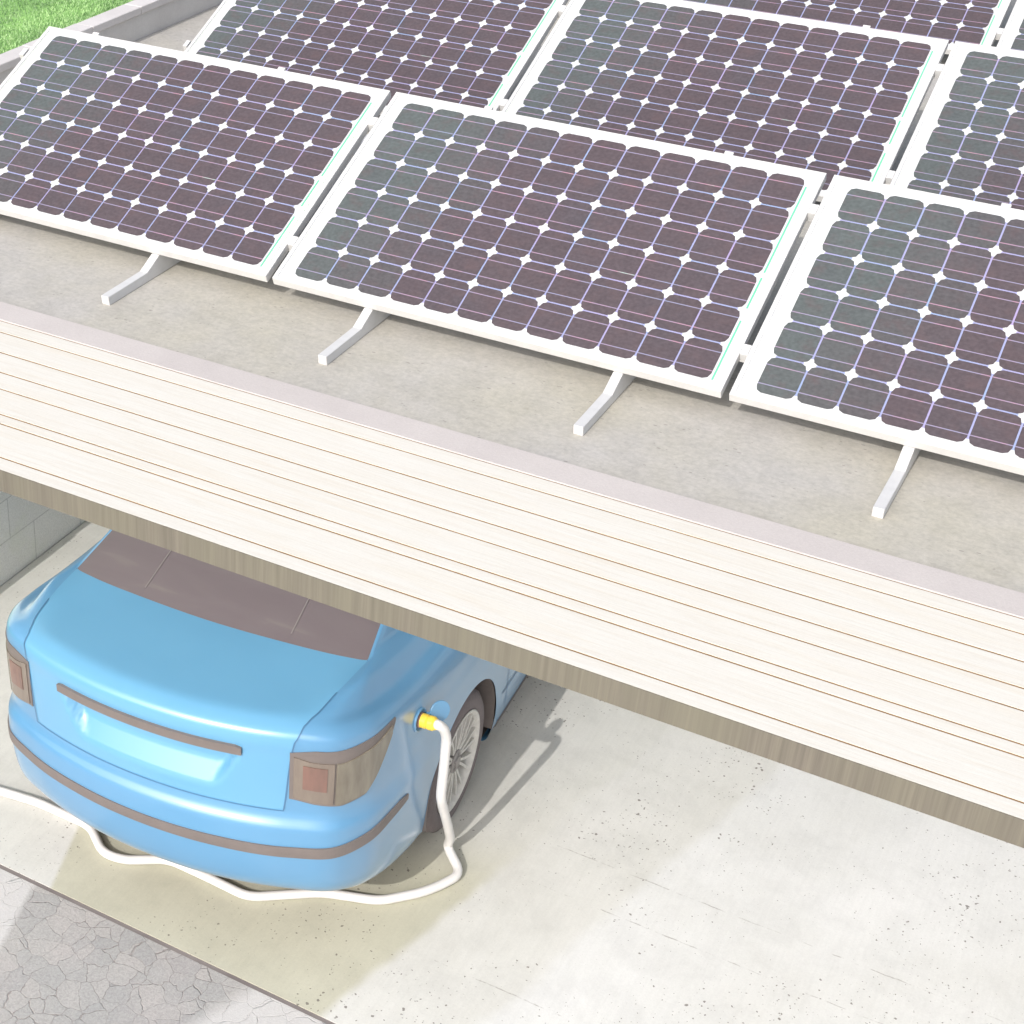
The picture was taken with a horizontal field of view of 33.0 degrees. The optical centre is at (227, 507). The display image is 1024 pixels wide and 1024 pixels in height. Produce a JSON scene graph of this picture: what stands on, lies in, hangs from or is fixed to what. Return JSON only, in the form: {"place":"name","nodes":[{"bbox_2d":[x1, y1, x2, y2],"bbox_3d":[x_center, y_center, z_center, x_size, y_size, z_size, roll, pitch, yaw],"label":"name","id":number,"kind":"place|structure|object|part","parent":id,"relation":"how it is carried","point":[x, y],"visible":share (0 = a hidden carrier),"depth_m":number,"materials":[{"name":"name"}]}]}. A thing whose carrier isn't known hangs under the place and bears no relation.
{"place":"outdoors","nodes":[
{"label":"outdoors","id":0,"kind":"place"},
{"bbox_2d":[0,0,132,53],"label":"lawn","id":1,"kind":"structure","parent":0,"point":[15,3],"depth_m":8.82,"materials":[{"name":"plant"}]},
{"bbox_2d":[0,869,325,1023],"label":"paved path","id":2,"kind":"structure","parent":0,"point":[63,961],"depth_m":6.81,"materials":[{"name":"grey stone"}]},
{"bbox_2d":[0,521,1023,1023],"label":"driveway","id":3,"kind":"structure","parent":0,"point":[620,865],"depth_m":7.18,"materials":[{"name":"concrete"}]},
{"bbox_2d":[5,529,527,890],"bbox_3d":[0.799,0.024,8.435,1.917,1.475,4.797,16,35,24],"label":"parked car","id":4,"kind":"object","parent":3,"relation":"on","point":[181,709],"visible":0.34,"depth_m":6.66,"materials":[{"name":"blue paint"}]},
{"bbox_3d":[0.117,0.181,7.050,1.344,0.231,0.782,16,35,24],"label":"rear window","id":5,"kind":"part","parent":4,"relation":"part of","materials":[{"name":"brown glass"}]},
{"bbox_2d":[417,711,438,730],"bbox_3d":[0.803,0.856,6.694,0.088,0.067,0.067,16,35,24],"label":"charging plug","id":6,"kind":"object","parent":4,"relation":"attached to","point":[425,721],"visible":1,"depth_m":6.68,"materials":[{"name":"yellow plastic"}]},
{"bbox_2d":[0,720,462,904],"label":"charging cable","id":7,"kind":"object","parent":6,"relation":"hanging from","point":[440,726],"visible":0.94,"depth_m":7.18,"materials":[{"name":"white rubber"}]},
{"bbox_2d":[0,0,1023,847],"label":"carport","id":8,"kind":"object","parent":3,"relation":"on","point":[750,578],"visible":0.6,"depth_m":4.95,"materials":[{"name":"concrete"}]},
{"bbox_2d":[101,67,285,304],"bbox_3d":[-0.109,-1.253,6.453,0.033,0.548,1.275,18,36,27],"label":"mounting bracket","id":9,"kind":"object","parent":8,"relation":"on","point":[155,265],"visible":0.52,"depth_m":6.29,"materials":[{"name":"white metal"}]},
{"bbox_2d":[0,26,390,281],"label":"solar panel","id":10,"kind":"object","parent":9,"relation":"attached to","point":[233,167],"visible":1,"depth_m":6.61,"materials":[{"name":"purple glass"}]},
{"bbox_2d":[288,236,751,362],"bbox_3d":[0.955,-0.729,5.799,5.062,0.041,0.044,18,61,27],"label":"mounting rail","id":11,"kind":"object","parent":9,"relation":"attached to","point":[745,351],"visible":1,"depth_m":5.42,"materials":[{"name":"white metal"}]},
{"bbox_2d":[729,175,1023,475],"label":"solar panel","id":12,"kind":"object","parent":11,"relation":"attached to","point":[895,314],"visible":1,"depth_m":5.34,"materials":[{"name":"purple glass"}]},
{"bbox_2d":[353,133,368,154],"bbox_3d":[0.879,-2.077,7.783,0.033,0.548,1.275,18,36,27],"label":"mounting bracket","id":13,"kind":"object","parent":8,"relation":"on","point":[360,143],"visible":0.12,"depth_m":7.50,"materials":[{"name":"white metal"}]},
{"bbox_2d":[318,106,492,364],"bbox_3d":[0.657,-1.000,6.048,0.033,0.548,1.275,18,36,27],"label":"mounting bracket","id":14,"kind":"object","parent":8,"relation":"on","point":[368,320],"visible":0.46,"depth_m":5.88,"materials":[{"name":"white metal"}]},
{"bbox_2d":[272,92,826,397],"bbox_3d":[1.110,-0.976,5.938,1.650,0.458,0.945,18,36,27],"label":"solar panel","id":15,"kind":"object","parent":14,"relation":"attached to","point":[659,262],"visible":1,"depth_m":5.88,"materials":[{"name":"purple glass"}]},
{"bbox_2d":[573,151,733,435],"bbox_3d":[1.440,-0.743,5.634,0.033,0.548,1.275,18,36,27],"label":"mounting bracket","id":16,"kind":"object","parent":8,"relation":"on","point":[618,384],"visible":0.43,"depth_m":5.45,"materials":[{"name":"white metal"}]},
{"bbox_2d":[19,48,818,221],"bbox_3d":[1.272,-1.231,6.086,5.062,0.041,0.044,18,61,27],"label":"mounting rail","id":17,"kind":"object","parent":16,"relation":"attached to","point":[813,209],"visible":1,"depth_m":6.44,"materials":[{"name":"white metal"}]},
{"bbox_2d":[871,203,1011,518],"bbox_3d":[2.224,-0.484,5.219,0.033,0.548,1.275,18,36,27],"label":"mounting bracket","id":18,"kind":"object","parent":8,"relation":"on","point":[903,466],"visible":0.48,"depth_m":5.03,"materials":[{"name":"white metal"}]},
{"bbox_2d":[890,41,1023,209],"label":"solar panel","id":19,"kind":"object","parent":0,"point":[966,142],"visible":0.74,"depth_m":6.78,"materials":[{"name":"black glass"}]},
{"bbox_3d":[0.103,-2.333,8.193,0.033,0.548,1.275,18,36,27],"label":"bracket","id":20,"kind":"object","parent":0,"visible":0},
{"bbox_2d":[183,40,895,184],"bbox_3d":[1.943,-1.553,7.129,5.062,0.041,0.044,18,61,27],"label":"mounting rail","id":21,"kind":"object","parent":20,"relation":"attached to","point":[890,175],"visible":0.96,"depth_m":7.48,"materials":[{"name":"white metal"}]},
{"bbox_2d":[184,0,568,114],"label":"solar panel","id":22,"kind":"object","parent":21,"relation":"attached to","point":[478,53],"visible":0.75,"depth_m":7.91,"materials":[{"name":"black glass"}]},
{"bbox_2d":[501,0,948,201],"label":"solar panel","id":23,"kind":"object","parent":21,"relation":"attached to","point":[830,99],"visible":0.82,"depth_m":7.25,"materials":[{"name":"black glass"}]},
{"bbox_2d":[558,5,943,77],"bbox_3d":[2.261,-2.055,7.416,5.062,0.041,0.044,18,61,27],"label":"mounting rail","id":24,"kind":"object","parent":20,"relation":"attached to","point":[939,69],"visible":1,"depth_m":7.04,"materials":[{"name":"white metal"}]},
{"bbox_3d":[4.428,-2.361,8.247,0.033,0.548,1.275,18,36,27],"label":"bracket","id":25,"kind":"object","parent":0,"visible":0},
{"bbox_2d":[995,28,1003,39],"bbox_3d":[3.870,-2.371,8.450,3.386,0.041,0.044,18,61,27],"label":"mounting rail","id":26,"kind":"object","parent":25,"relation":"attached to","point":[999,33],"visible":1,"depth_m":8.44,"materials":[{"name":"white metal"}]},
{"bbox_2d":[684,0,1011,53],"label":"solar panel","id":27,"kind":"object","parent":26,"relation":"attached to","point":[979,22],"visible":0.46,"depth_m":8.65,"materials":[{"name":"black glass"}]},
{"label":"ground","id":28,"kind":"structure","parent":0,"visible":0},
{"bbox_2d":[0,0,222,586],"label":"retaining wall","id":29,"kind":"structure","parent":28,"relation":"on","point":[30,532],"depth_m":9.13,"materials":[{"name":"concrete"}]},
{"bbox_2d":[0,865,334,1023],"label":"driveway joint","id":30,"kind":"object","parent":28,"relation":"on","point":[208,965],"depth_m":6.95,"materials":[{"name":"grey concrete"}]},
{"bbox_3d":[5.208,-2.104,7.834,0.033,0.548,1.275,18,36,27],"label":"bracket","id":31,"kind":"object","parent":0,"visible":0},
{"bbox_2d":[997,0,1023,50],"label":"solar panel","id":32,"kind":"object","parent":31,"relation":"attached to","point":[1012,37],"visible":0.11,"depth_m":8.42,"materials":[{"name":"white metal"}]}
]}

